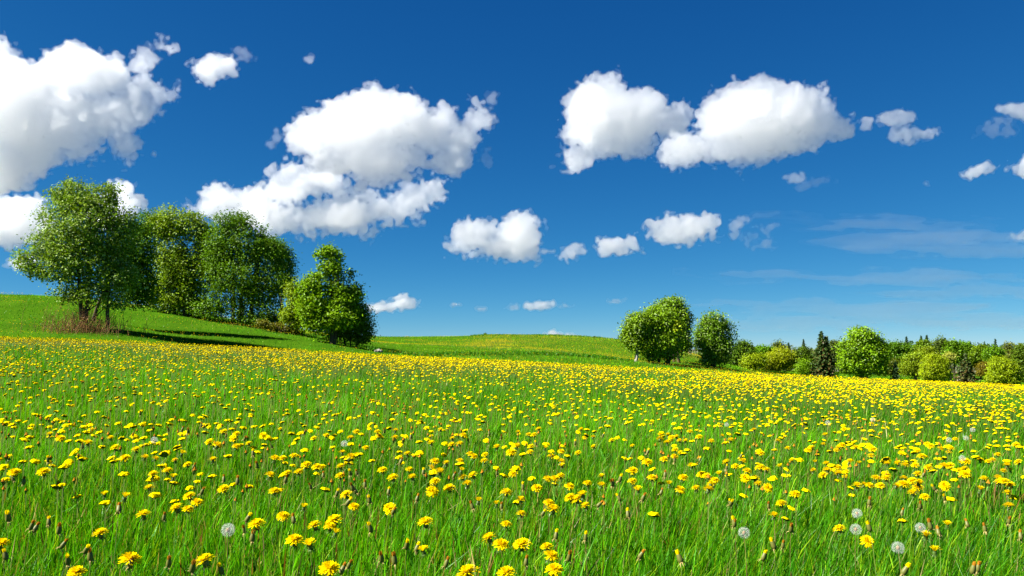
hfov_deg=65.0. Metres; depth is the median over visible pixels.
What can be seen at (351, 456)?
dandelion flower
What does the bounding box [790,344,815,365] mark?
broadleaf tree
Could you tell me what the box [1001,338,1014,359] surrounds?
birch tree
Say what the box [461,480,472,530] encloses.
dandelion flower
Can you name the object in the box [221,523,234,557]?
dandelion seed head
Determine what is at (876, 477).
dandelion flower
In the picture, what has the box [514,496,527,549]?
dandelion flower
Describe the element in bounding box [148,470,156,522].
dandelion flower
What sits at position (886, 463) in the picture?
dandelion flower
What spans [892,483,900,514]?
dandelion flower
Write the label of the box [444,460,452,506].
dandelion flower
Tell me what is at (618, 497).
dandelion bud
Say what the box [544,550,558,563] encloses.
dandelion flower
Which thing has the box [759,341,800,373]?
willow bush
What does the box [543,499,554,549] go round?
dandelion flower
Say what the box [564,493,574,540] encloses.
dandelion flower
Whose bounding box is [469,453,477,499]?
dandelion flower
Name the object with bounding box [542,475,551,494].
dandelion flower
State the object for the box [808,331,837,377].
spruce tree
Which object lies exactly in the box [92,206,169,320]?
broadleaf tree
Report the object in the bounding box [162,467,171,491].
dandelion flower
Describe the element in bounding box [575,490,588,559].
dandelion flower
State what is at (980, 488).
dandelion flower
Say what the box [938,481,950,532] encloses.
dandelion flower
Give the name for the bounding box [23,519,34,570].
dandelion bud
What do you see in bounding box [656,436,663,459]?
dandelion flower
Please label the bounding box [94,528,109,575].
dandelion flower
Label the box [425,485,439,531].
dandelion flower
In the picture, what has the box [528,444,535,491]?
dandelion flower
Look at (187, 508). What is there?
dandelion flower
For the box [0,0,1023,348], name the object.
sky
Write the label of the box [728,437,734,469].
dandelion flower
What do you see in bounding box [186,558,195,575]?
dandelion bud
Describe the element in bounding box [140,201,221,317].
broadleaf tree
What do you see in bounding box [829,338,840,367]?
poplar tree
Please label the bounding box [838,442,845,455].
dandelion flower
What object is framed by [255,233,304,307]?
broadleaf tree
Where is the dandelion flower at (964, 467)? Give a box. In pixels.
[960,466,968,493]
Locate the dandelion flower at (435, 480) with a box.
[430,477,439,539]
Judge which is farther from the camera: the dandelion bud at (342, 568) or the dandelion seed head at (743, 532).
the dandelion seed head at (743, 532)
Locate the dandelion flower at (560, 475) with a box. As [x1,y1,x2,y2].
[556,472,563,524]
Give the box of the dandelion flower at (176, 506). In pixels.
[169,502,183,553]
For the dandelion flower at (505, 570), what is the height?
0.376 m
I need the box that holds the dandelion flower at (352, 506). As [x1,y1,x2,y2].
[348,502,359,534]
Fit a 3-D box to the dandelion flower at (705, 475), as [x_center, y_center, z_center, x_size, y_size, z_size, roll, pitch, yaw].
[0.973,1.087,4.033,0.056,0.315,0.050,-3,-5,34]
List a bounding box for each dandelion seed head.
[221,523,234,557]
[739,527,749,570]
[850,523,861,568]
[853,509,860,573]
[891,542,904,571]
[915,523,925,565]
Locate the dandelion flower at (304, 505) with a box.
[301,503,307,530]
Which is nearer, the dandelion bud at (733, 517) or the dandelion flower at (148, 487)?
the dandelion bud at (733, 517)
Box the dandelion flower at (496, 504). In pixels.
[492,500,498,538]
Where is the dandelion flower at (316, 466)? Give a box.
[311,463,324,511]
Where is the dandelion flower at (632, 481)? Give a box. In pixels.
[628,478,636,498]
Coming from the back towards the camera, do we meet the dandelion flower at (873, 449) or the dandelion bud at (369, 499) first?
the dandelion flower at (873, 449)
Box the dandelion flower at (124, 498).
[118,492,130,538]
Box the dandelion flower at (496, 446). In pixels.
[493,444,499,489]
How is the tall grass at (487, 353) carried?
on the ground at (186, 326)
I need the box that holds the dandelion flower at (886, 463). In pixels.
[884,461,890,495]
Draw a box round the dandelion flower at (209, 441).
[205,439,211,469]
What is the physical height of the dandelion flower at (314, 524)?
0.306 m
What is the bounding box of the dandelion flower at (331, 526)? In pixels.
[323,522,337,574]
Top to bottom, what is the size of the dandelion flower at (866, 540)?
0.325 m
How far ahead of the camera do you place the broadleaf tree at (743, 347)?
110.93 m
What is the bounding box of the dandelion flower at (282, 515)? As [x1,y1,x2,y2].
[275,511,289,573]
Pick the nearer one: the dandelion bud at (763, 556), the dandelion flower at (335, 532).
the dandelion bud at (763, 556)
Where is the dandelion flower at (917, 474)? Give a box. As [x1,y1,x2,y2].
[912,471,920,497]
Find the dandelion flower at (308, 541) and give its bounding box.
[302,537,314,575]
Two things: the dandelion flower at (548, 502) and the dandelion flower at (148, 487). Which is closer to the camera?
the dandelion flower at (548, 502)
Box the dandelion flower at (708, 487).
[703,485,712,551]
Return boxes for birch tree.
[928,335,950,355]
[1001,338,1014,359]
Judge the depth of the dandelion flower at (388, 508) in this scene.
2.84 m
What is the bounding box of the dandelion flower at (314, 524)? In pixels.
[308,520,320,560]
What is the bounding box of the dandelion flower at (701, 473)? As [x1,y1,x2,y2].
[697,471,704,493]
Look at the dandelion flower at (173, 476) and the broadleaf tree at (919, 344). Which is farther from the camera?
the broadleaf tree at (919, 344)
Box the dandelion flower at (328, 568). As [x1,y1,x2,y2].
[318,560,340,575]
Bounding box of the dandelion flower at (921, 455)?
[916,453,925,505]
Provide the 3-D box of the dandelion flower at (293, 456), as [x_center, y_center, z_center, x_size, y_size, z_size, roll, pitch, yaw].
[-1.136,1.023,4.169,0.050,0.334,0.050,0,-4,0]
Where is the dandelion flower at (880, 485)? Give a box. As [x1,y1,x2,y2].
[875,482,884,528]
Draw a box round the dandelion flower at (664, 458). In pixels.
[660,456,667,488]
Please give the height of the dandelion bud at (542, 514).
0.354 m
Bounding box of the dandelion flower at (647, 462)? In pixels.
[641,458,651,495]
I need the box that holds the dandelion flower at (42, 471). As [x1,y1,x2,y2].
[36,467,51,521]
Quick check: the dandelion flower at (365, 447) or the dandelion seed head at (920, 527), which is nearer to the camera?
the dandelion seed head at (920, 527)
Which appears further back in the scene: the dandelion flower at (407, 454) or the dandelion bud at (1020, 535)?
the dandelion flower at (407, 454)
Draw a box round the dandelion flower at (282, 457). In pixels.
[276,455,285,501]
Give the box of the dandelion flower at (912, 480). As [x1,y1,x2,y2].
[906,477,917,519]
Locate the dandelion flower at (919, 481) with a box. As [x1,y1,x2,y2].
[914,479,923,526]
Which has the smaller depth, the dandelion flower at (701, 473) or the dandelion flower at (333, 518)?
the dandelion flower at (333, 518)
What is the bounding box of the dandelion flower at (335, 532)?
[332,528,341,562]
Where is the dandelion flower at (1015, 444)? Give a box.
[1011,442,1019,483]
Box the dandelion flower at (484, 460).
[479,458,488,490]
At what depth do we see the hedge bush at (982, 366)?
109.33 m
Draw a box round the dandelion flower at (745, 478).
[740,473,750,504]
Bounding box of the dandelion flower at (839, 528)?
[832,524,844,558]
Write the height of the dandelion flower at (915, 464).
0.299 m
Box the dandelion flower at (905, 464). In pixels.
[899,462,908,493]
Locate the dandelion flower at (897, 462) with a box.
[894,460,900,474]
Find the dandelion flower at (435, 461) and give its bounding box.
[430,458,439,495]
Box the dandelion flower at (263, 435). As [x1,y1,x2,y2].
[259,432,266,452]
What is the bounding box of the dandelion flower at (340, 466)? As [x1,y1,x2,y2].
[337,463,343,507]
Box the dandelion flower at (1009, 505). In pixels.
[1002,502,1014,553]
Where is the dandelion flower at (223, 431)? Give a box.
[219,429,225,460]
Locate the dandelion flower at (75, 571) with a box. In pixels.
[68,566,87,575]
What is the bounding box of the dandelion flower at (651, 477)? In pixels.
[646,474,655,507]
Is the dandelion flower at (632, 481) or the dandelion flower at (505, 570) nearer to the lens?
the dandelion flower at (505, 570)
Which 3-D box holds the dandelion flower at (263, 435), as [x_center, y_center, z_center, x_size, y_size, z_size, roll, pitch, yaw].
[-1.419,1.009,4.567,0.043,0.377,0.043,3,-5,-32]
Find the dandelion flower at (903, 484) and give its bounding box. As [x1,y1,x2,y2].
[897,480,910,524]
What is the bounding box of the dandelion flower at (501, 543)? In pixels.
[493,538,510,562]
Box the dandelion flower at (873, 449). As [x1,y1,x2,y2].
[868,446,877,491]
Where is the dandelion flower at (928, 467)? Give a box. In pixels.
[923,464,933,472]
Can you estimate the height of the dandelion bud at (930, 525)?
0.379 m
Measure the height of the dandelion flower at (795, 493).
0.379 m
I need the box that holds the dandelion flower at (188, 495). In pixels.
[183,492,195,536]
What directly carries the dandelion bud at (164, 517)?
on the ground at (186, 326)
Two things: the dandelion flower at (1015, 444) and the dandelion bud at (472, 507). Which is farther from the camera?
the dandelion flower at (1015, 444)
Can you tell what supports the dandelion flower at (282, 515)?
on the ground at (186, 326)
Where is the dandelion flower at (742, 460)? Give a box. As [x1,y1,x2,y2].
[739,458,746,508]
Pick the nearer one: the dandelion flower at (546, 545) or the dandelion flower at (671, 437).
the dandelion flower at (546, 545)
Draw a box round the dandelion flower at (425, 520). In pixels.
[418,516,433,570]
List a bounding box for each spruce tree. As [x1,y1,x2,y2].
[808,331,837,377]
[952,353,980,383]
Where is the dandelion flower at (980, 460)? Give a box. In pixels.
[976,458,983,495]
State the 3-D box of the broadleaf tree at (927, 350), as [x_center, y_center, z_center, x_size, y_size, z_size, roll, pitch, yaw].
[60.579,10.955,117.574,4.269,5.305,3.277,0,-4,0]
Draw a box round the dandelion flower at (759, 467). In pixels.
[753,464,765,521]
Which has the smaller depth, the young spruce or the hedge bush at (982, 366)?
the young spruce
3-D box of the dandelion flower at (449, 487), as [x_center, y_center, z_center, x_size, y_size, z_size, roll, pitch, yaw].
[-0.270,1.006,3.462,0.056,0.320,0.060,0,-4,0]
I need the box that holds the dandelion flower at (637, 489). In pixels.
[635,485,640,523]
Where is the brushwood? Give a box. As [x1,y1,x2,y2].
[252,316,309,336]
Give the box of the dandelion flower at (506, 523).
[500,520,511,566]
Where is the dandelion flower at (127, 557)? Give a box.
[118,551,142,575]
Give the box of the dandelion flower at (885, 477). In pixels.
[879,475,888,501]
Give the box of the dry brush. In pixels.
[20,301,155,336]
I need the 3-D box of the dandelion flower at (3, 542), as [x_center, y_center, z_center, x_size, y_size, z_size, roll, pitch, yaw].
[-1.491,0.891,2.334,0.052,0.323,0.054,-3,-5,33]
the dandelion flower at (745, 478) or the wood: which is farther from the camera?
the wood
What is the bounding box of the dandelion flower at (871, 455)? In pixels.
[868,453,874,482]
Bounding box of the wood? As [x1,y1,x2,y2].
[691,341,1019,374]
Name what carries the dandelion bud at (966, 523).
on the ground at (186, 326)
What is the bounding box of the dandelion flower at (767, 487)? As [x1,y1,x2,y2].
[762,483,772,534]
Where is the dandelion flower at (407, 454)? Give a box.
[406,451,410,465]
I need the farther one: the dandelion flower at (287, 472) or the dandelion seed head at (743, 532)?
the dandelion flower at (287, 472)
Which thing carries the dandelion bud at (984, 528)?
on the ground at (186, 326)
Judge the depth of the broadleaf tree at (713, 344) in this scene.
81.22 m
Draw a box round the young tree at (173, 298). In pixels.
[156,241,201,315]
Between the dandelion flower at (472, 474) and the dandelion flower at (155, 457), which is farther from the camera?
the dandelion flower at (155, 457)
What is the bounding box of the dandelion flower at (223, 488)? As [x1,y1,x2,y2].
[218,484,229,543]
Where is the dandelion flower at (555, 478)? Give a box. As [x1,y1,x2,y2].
[551,475,559,495]
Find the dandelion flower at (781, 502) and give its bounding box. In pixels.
[776,500,787,551]
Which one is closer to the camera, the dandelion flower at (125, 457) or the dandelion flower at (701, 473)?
the dandelion flower at (125, 457)
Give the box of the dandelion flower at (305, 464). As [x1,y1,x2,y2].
[301,461,313,508]
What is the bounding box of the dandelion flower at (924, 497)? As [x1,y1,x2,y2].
[919,494,930,514]
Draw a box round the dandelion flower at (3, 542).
[0,538,11,575]
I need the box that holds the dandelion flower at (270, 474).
[265,471,275,530]
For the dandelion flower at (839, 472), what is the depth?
3.90 m
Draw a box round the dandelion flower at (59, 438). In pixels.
[55,435,65,490]
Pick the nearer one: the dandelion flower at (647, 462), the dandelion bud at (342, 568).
the dandelion bud at (342, 568)
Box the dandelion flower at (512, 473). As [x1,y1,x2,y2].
[508,470,517,494]
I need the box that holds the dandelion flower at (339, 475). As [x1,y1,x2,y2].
[335,472,342,492]
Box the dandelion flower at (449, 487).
[443,484,454,530]
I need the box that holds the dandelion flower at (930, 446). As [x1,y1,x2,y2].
[926,443,934,469]
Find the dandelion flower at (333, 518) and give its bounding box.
[326,514,341,557]
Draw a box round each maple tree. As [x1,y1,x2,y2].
[292,240,370,343]
[831,324,895,379]
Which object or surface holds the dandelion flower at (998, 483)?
on the ground at (186, 326)
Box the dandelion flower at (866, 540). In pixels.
[860,535,874,565]
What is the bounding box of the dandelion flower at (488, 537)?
[482,532,495,575]
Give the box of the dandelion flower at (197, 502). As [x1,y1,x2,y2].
[191,498,203,548]
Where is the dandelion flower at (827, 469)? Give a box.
[822,467,832,497]
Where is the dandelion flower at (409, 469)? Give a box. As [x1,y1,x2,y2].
[405,466,413,495]
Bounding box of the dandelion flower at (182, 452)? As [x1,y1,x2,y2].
[178,449,185,473]
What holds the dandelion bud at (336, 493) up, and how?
on the ground at (186, 326)
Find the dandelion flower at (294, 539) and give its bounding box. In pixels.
[284,534,303,564]
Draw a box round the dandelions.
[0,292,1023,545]
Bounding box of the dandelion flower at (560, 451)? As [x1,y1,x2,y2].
[557,449,564,488]
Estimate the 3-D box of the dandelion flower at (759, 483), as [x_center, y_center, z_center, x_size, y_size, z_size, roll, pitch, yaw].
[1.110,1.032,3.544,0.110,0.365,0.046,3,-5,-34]
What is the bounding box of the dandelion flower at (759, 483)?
[754,481,762,529]
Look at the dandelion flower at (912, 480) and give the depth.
3.61 m
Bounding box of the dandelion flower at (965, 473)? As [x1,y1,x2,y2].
[958,470,970,517]
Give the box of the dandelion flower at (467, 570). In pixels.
[458,564,479,575]
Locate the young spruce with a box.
[889,361,902,380]
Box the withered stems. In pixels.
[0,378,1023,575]
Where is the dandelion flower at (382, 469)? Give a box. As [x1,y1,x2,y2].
[378,466,386,483]
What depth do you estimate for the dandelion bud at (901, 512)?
3.15 m
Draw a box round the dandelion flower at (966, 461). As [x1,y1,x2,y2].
[961,458,970,497]
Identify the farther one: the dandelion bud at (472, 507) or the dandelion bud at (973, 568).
the dandelion bud at (472, 507)
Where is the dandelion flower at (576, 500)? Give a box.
[571,495,580,546]
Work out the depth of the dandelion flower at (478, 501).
3.30 m
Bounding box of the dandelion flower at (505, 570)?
[497,566,515,575]
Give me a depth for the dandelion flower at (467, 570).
2.03 m
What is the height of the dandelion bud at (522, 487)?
0.390 m
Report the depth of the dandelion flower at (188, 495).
2.92 m
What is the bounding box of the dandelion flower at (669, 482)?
[665,480,672,524]
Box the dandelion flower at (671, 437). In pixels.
[668,435,674,443]
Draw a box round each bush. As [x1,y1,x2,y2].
[317,296,380,347]
[739,352,770,370]
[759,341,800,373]
[791,355,813,375]
[882,357,900,377]
[897,349,928,379]
[973,359,989,377]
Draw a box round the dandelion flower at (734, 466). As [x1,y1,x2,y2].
[731,463,738,469]
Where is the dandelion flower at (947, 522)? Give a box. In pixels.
[943,520,950,567]
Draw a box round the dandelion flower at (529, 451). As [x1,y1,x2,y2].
[524,449,531,502]
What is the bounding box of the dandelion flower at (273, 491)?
[269,487,280,539]
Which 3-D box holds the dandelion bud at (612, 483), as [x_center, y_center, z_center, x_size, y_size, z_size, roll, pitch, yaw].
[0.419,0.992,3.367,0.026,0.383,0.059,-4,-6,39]
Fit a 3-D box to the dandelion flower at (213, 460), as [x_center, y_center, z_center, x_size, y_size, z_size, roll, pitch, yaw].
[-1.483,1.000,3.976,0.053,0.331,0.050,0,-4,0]
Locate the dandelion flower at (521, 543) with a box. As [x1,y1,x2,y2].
[512,537,530,575]
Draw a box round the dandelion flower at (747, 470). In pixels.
[742,468,751,494]
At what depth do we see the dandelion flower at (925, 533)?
2.93 m
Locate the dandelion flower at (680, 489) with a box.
[675,485,684,528]
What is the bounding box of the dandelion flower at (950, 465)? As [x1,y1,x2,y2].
[944,462,954,506]
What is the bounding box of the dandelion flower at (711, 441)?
[708,439,714,467]
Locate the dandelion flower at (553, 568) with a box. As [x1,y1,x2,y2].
[544,563,564,575]
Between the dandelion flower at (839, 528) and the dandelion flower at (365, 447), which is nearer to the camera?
the dandelion flower at (839, 528)
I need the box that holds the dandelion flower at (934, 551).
[929,545,939,568]
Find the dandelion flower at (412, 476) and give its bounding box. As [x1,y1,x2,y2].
[407,473,417,528]
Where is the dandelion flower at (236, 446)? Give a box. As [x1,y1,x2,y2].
[232,443,240,461]
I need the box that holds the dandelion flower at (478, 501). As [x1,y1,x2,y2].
[473,497,480,529]
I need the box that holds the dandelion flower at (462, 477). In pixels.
[458,474,466,502]
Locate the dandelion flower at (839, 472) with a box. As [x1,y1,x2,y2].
[834,470,844,501]
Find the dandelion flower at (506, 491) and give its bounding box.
[500,488,511,549]
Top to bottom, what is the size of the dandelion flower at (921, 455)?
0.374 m
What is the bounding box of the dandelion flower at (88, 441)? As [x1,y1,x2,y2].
[83,439,92,478]
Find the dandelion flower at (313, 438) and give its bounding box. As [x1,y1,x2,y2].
[311,436,316,491]
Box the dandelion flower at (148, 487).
[146,484,154,515]
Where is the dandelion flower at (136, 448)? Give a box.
[131,446,139,473]
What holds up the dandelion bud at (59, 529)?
on the ground at (186, 326)
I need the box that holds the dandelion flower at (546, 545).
[541,542,553,572]
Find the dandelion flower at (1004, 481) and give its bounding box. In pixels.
[994,478,1009,529]
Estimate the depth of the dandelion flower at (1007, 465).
4.37 m
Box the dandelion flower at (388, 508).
[383,503,396,570]
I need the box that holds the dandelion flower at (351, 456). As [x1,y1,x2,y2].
[347,453,355,488]
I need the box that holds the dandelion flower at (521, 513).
[514,510,525,554]
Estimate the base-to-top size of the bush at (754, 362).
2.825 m
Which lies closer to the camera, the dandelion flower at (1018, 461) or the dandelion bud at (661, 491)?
the dandelion bud at (661, 491)
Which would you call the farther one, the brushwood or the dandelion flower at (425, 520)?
the brushwood
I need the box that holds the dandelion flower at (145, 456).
[142,454,147,489]
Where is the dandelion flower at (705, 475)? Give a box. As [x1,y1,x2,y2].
[702,473,709,505]
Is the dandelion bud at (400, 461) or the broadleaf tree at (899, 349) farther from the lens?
the broadleaf tree at (899, 349)
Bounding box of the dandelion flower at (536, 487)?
[532,484,541,524]
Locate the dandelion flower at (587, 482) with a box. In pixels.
[583,480,590,534]
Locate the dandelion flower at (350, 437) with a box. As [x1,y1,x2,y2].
[347,435,354,449]
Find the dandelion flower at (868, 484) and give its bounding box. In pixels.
[864,482,874,521]
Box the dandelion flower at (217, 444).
[211,441,222,476]
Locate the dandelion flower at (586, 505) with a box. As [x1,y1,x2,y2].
[581,502,595,575]
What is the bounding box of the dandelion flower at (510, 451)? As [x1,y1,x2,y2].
[506,449,516,490]
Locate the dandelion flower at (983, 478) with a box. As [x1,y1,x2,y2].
[980,476,987,507]
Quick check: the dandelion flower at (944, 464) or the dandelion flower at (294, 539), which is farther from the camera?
the dandelion flower at (944, 464)
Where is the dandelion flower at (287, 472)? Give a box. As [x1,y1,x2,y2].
[282,470,292,528]
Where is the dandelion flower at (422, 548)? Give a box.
[418,545,428,575]
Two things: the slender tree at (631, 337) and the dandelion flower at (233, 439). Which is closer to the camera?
the dandelion flower at (233, 439)
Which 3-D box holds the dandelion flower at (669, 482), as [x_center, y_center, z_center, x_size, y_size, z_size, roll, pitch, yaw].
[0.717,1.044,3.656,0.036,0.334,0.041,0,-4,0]
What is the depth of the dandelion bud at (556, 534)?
2.75 m
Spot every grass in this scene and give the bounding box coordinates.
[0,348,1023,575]
[362,334,635,362]
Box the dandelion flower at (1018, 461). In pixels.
[1014,459,1021,467]
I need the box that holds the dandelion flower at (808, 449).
[804,447,810,481]
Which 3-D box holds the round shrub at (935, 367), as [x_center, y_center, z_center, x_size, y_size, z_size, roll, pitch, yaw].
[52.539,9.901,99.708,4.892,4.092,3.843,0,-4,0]
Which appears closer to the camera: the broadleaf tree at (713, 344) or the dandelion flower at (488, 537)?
the dandelion flower at (488, 537)
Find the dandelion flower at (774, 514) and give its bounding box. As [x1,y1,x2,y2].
[768,511,777,563]
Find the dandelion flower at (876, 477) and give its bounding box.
[871,475,880,511]
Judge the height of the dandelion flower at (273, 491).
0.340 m
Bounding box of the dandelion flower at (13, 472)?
[7,468,21,514]
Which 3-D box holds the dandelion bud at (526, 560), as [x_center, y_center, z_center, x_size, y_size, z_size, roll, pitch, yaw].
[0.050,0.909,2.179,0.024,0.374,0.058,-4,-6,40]
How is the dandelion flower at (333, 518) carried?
on the ground at (186, 326)
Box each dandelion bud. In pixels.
[2,548,11,574]
[4,510,13,566]
[21,476,25,511]
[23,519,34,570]
[29,522,39,563]
[39,515,50,575]
[55,522,64,570]
[55,538,67,574]
[65,554,70,575]
[80,544,90,567]
[87,548,96,575]
[113,501,123,575]
[124,555,133,574]
[161,512,173,569]
[163,555,172,571]
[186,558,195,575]
[196,487,204,527]
[217,562,224,575]
[229,475,240,537]
[241,524,248,559]
[243,512,251,575]
[247,529,257,575]
[251,448,255,467]
[253,461,259,502]
[283,475,294,532]
[287,512,297,575]
[332,488,345,550]
[335,562,345,575]
[342,496,352,575]
[345,559,352,569]
[350,482,356,542]
[362,479,370,523]
[366,494,372,556]
[367,521,376,573]
[378,550,385,565]
[389,507,395,570]
[392,551,399,566]
[398,457,403,516]
[401,538,410,566]
[413,541,419,571]
[415,493,419,545]
[419,467,424,521]
[442,556,449,575]
[450,471,455,532]
[469,500,475,529]
[495,469,497,518]
[517,481,525,550]
[522,554,528,575]
[534,509,546,563]
[552,528,559,575]
[563,550,571,571]
[582,530,588,563]
[590,500,603,543]
[609,479,615,539]
[614,473,622,531]
[616,493,622,563]
[626,507,631,572]
[637,549,645,562]
[639,492,645,563]
[659,487,663,550]
[662,470,667,508]
[675,549,685,575]
[727,499,733,540]
[728,518,736,575]
[731,516,738,575]
[757,549,766,571]
[763,501,770,548]
[769,537,776,575]
[776,539,785,569]
[786,522,793,564]
[864,496,870,536]
[865,520,875,572]
[899,508,903,555]
[899,562,910,575]
[909,500,923,555]
[927,518,935,572]
[931,484,937,532]
[936,526,941,575]
[939,493,946,517]
[964,518,971,556]
[968,561,976,575]
[975,561,980,575]
[982,522,986,549]
[1007,516,1011,557]
[1014,529,1022,575]
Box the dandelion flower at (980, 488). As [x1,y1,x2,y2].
[977,485,984,533]
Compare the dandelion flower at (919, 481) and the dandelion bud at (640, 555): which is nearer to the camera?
the dandelion bud at (640, 555)
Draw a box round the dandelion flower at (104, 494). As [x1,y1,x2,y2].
[101,491,107,524]
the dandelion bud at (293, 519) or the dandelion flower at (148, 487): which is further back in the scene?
the dandelion flower at (148, 487)
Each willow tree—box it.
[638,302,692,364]
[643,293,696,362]
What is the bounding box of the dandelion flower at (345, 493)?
[340,490,350,510]
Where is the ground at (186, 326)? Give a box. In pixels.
[0,294,1022,565]
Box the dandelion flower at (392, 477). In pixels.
[388,473,398,529]
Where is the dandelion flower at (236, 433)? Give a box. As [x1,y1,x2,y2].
[233,431,239,453]
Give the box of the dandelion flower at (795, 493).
[789,490,800,555]
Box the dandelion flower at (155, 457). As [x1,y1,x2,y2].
[152,455,158,486]
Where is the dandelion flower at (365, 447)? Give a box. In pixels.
[361,445,367,470]
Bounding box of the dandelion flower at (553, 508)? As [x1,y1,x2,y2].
[547,504,561,521]
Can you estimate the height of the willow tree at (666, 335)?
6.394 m
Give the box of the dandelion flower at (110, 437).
[107,435,114,463]
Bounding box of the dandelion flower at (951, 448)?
[948,446,954,462]
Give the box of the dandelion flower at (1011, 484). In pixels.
[1005,482,1015,527]
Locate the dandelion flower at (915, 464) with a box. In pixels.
[911,462,919,484]
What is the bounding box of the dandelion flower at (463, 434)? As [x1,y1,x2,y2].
[459,432,466,453]
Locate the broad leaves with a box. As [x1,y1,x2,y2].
[0,370,1023,575]
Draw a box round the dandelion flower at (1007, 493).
[1003,490,1012,496]
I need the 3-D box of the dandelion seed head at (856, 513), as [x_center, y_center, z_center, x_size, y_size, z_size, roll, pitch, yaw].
[1.272,1.005,2.981,0.070,0.370,0.043,0,-4,0]
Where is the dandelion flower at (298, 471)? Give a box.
[293,469,303,516]
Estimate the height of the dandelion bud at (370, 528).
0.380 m
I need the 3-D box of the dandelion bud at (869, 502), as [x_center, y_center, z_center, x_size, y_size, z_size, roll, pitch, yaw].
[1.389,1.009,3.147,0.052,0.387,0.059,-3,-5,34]
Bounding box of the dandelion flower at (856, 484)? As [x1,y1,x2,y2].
[851,482,862,518]
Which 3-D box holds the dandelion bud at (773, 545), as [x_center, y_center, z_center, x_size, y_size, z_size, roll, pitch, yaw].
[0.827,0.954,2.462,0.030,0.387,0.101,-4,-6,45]
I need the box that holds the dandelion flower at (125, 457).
[119,454,129,505]
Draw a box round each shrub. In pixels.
[275,275,307,334]
[916,352,956,381]
[982,355,1023,385]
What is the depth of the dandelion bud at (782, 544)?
2.71 m
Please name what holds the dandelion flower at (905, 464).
on the ground at (186, 326)
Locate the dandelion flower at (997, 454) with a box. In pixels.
[994,452,1001,487]
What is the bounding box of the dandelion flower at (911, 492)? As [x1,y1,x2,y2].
[906,489,917,527]
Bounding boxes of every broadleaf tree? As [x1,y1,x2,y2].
[8,174,148,332]
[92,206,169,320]
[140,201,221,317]
[180,209,294,328]
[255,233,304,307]
[686,307,739,368]
[730,338,760,366]
[752,343,775,354]
[769,339,786,368]
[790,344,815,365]
[887,339,915,363]
[910,338,933,349]
[911,345,940,354]
[940,337,967,377]
[942,350,959,380]
[957,340,975,368]
[966,342,989,378]
[978,344,1006,361]
[1010,343,1023,381]
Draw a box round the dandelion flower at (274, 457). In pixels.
[270,455,279,477]
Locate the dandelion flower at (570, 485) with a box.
[564,482,574,512]
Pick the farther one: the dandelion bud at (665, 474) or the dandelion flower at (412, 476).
the dandelion bud at (665, 474)
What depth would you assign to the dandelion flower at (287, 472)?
3.51 m
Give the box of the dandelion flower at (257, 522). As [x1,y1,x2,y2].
[248,518,264,570]
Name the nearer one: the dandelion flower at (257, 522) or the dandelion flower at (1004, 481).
the dandelion flower at (257, 522)
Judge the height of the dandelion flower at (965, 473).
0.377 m
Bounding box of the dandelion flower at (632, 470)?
[627,467,637,513]
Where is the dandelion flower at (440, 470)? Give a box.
[434,467,444,476]
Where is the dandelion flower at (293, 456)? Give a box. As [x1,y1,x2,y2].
[289,453,298,474]
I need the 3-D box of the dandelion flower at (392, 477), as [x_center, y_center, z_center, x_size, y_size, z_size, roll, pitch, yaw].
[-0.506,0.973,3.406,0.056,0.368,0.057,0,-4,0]
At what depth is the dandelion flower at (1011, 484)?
3.72 m
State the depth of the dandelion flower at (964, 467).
4.12 m
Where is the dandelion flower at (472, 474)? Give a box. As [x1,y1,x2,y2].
[468,472,476,536]
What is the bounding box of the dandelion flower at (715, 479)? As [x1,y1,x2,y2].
[709,477,719,506]
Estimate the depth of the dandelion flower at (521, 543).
2.49 m
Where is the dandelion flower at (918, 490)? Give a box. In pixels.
[910,484,923,514]
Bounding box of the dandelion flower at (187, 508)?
[181,505,193,555]
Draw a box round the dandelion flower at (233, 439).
[229,437,237,458]
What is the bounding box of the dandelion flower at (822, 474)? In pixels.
[819,472,826,478]
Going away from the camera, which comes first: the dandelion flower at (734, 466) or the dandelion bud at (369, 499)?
the dandelion bud at (369, 499)
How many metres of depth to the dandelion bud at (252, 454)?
4.00 m
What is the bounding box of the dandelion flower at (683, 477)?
[677,474,687,510]
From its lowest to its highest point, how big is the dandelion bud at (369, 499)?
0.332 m
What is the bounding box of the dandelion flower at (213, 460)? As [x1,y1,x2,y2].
[210,456,216,469]
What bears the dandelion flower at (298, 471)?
on the ground at (186, 326)
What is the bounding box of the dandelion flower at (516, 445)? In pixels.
[513,443,519,463]
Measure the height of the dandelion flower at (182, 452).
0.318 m
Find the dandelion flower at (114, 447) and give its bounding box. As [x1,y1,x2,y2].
[112,444,120,480]
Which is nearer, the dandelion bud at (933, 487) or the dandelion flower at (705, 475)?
the dandelion bud at (933, 487)
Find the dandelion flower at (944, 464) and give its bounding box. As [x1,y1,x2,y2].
[938,462,949,506]
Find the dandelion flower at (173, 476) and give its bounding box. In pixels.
[169,473,176,518]
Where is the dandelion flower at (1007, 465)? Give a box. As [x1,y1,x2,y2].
[1003,462,1009,499]
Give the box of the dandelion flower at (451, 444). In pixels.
[448,442,455,479]
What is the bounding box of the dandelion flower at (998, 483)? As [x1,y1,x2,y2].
[995,478,1001,521]
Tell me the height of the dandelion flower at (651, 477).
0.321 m
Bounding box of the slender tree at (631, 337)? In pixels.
[616,309,657,360]
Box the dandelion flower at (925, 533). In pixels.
[921,530,930,566]
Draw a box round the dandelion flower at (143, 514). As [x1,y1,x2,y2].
[136,509,149,550]
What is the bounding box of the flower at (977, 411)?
[971,393,989,413]
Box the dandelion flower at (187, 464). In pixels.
[183,462,191,476]
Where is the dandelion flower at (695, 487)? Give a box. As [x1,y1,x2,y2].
[692,485,700,528]
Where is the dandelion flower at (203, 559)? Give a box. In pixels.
[196,553,214,570]

